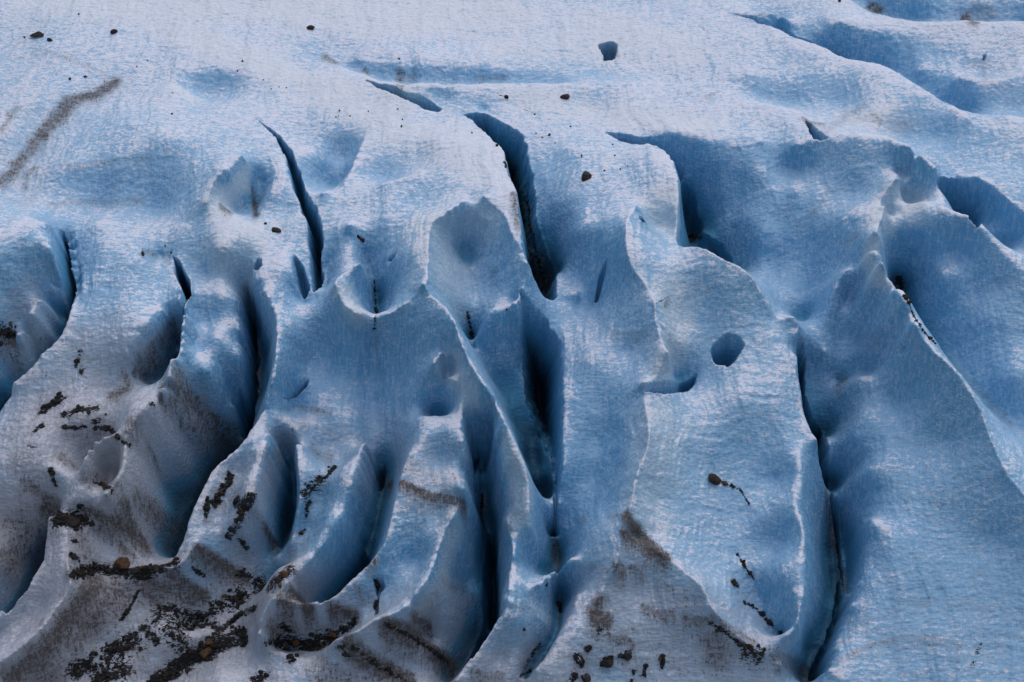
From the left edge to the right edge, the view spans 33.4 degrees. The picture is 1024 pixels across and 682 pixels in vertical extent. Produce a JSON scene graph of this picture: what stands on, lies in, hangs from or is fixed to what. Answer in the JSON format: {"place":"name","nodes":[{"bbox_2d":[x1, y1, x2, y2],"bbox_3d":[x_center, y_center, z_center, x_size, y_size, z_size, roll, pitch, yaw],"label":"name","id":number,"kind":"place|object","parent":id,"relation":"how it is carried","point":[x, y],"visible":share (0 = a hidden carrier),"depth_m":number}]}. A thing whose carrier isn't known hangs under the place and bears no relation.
{"place":"outdoors","nodes":[
{"label":"outdoors","id":0,"kind":"place"},
{"bbox_2d":[0,0,1023,681],"bbox_3d":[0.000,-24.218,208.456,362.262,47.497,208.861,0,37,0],"label":"glacier","id":1,"kind":"object","parent":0,"point":[818,178],"visible":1,"depth_m":165.38},
{"bbox_2d":[30,31,43,36],"bbox_3d":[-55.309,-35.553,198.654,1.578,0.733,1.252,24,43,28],"label":"stone","id":2,"kind":"object","parent":1,"relation":"on","point":[38,34],"visible":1,"depth_m":198.42},
{"bbox_2d":[67,516,79,526],"bbox_3d":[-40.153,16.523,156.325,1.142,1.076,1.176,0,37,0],"label":"boulder","id":3,"kind":"object","parent":1,"relation":"on","point":[73,521],"visible":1,"depth_m":155.97},
{"bbox_2d":[71,553,77,559],"bbox_3d":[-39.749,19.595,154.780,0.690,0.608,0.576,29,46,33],"label":"boulder","id":4,"kind":"object","parent":1,"relation":"on","point":[74,555],"visible":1,"depth_m":154.60},
{"bbox_2d":[110,29,117,33],"bbox_3d":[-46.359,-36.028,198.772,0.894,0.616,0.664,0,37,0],"label":"boulder","id":5,"kind":"object","parent":1,"relation":"on","point":[113,31],"visible":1,"depth_m":198.54},
{"bbox_2d":[272,227,280,232],"bbox_3d":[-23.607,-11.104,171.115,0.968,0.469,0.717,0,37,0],"label":"stone","id":6,"kind":"object","parent":1,"relation":"on","point":[275,229],"visible":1,"depth_m":170.94},
{"bbox_2d":[291,639,299,645],"bbox_3d":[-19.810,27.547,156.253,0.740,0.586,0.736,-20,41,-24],"label":"boulder","id":7,"kind":"object","parent":1,"relation":"on","point":[295,642],"visible":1,"depth_m":156.03},
{"bbox_2d":[306,25,314,29],"bbox_3d":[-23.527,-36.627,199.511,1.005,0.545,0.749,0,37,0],"label":"boulder","id":8,"kind":"object","parent":1,"relation":"on","point":[310,27],"visible":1,"depth_m":199.27},
{"bbox_2d":[328,631,335,638],"bbox_3d":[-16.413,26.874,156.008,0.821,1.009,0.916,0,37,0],"label":"boulder","id":9,"kind":"object","parent":1,"relation":"on","point":[332,635],"visible":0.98,"depth_m":155.58},
{"bbox_2d":[0,95,936,681],"bbox_3d":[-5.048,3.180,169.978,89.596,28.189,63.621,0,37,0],"label":"rock debris","id":10,"kind":"object","parent":1,"relation":"on","point":[236,599],"visible":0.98,"depth_m":156.30},
{"bbox_2d":[60,513,68,519],"bbox_3d":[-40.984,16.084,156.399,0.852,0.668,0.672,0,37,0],"label":"boulder","id":11,"kind":"object","parent":10,"relation":"on","point":[64,515],"visible":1,"depth_m":156.15},
{"bbox_2d":[114,557,129,568],"bbox_3d":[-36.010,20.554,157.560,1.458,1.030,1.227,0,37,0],"label":"boulder","id":12,"kind":"object","parent":10,"relation":"on","point":[122,562],"visible":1,"depth_m":157.26},
{"bbox_2d":[131,568,138,574],"bbox_3d":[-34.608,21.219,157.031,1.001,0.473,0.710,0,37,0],"label":"boulder","id":13,"kind":"object","parent":10,"relation":"on","point":[134,571],"visible":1,"depth_m":156.85},
{"bbox_2d":[199,647,211,658],"bbox_3d":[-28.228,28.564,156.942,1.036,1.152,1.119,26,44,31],"label":"boulder","id":14,"kind":"object","parent":10,"relation":"on","point":[204,653],"visible":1,"depth_m":156.54},
{"bbox_2d":[204,638,211,644],"bbox_3d":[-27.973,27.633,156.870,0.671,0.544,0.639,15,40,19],"label":"boulder","id":15,"kind":"object","parent":10,"relation":"on","point":[208,641],"visible":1,"depth_m":156.71},
{"bbox_2d":[275,577,281,583],"bbox_3d":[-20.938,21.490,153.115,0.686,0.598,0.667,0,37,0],"label":"boulder","id":16,"kind":"object","parent":10,"relation":"on","point":[278,580],"visible":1,"depth_m":152.92},
{"bbox_2d":[280,571,287,577],"bbox_3d":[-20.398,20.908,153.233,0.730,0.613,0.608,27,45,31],"label":"boulder","id":17,"kind":"object","parent":10,"relation":"on","point":[284,574],"visible":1,"depth_m":153.04},
{"bbox_2d":[560,94,569,99],"bbox_3d":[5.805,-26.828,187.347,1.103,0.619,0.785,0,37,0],"label":"boulder","id":18,"kind":"object","parent":1,"relation":"on","point":[566,96],"visible":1,"depth_m":187.10},
{"bbox_2d":[576,656,582,663],"bbox_3d":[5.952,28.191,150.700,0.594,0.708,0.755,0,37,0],"label":"boulder","id":19,"kind":"object","parent":1,"relation":"on","point":[579,661],"visible":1,"depth_m":150.44},
{"bbox_2d":[581,675,590,681],"bbox_3d":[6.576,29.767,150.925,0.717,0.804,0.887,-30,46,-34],"label":"boulder","id":20,"kind":"object","parent":1,"relation":"on","point":[586,678],"visible":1,"depth_m":150.74},
{"bbox_2d":[581,171,591,181],"bbox_3d":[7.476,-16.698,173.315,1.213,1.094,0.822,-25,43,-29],"label":"boulder","id":21,"kind":"object","parent":1,"relation":"on","point":[586,175],"visible":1,"depth_m":172.96},
{"bbox_2d":[602,659,612,667],"bbox_3d":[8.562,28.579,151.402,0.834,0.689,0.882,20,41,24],"label":"boulder","id":22,"kind":"object","parent":1,"relation":"on","point":[608,663],"visible":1,"depth_m":151.20},
{"bbox_2d":[624,653,631,660],"bbox_3d":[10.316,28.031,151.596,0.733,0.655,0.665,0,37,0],"label":"boulder","id":23,"kind":"object","parent":1,"relation":"on","point":[628,656],"visible":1,"depth_m":151.45},
{"bbox_2d":[708,474,720,484],"bbox_3d":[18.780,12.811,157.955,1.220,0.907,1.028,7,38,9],"label":"boulder","id":24,"kind":"object","parent":1,"relation":"on","point":[714,479],"visible":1,"depth_m":157.64},
{"bbox_2d":[759,611,765,616],"bbox_3d":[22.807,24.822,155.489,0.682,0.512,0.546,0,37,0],"label":"boulder","id":25,"kind":"object","parent":1,"relation":"on","point":[762,613],"visible":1,"depth_m":155.30}
]}

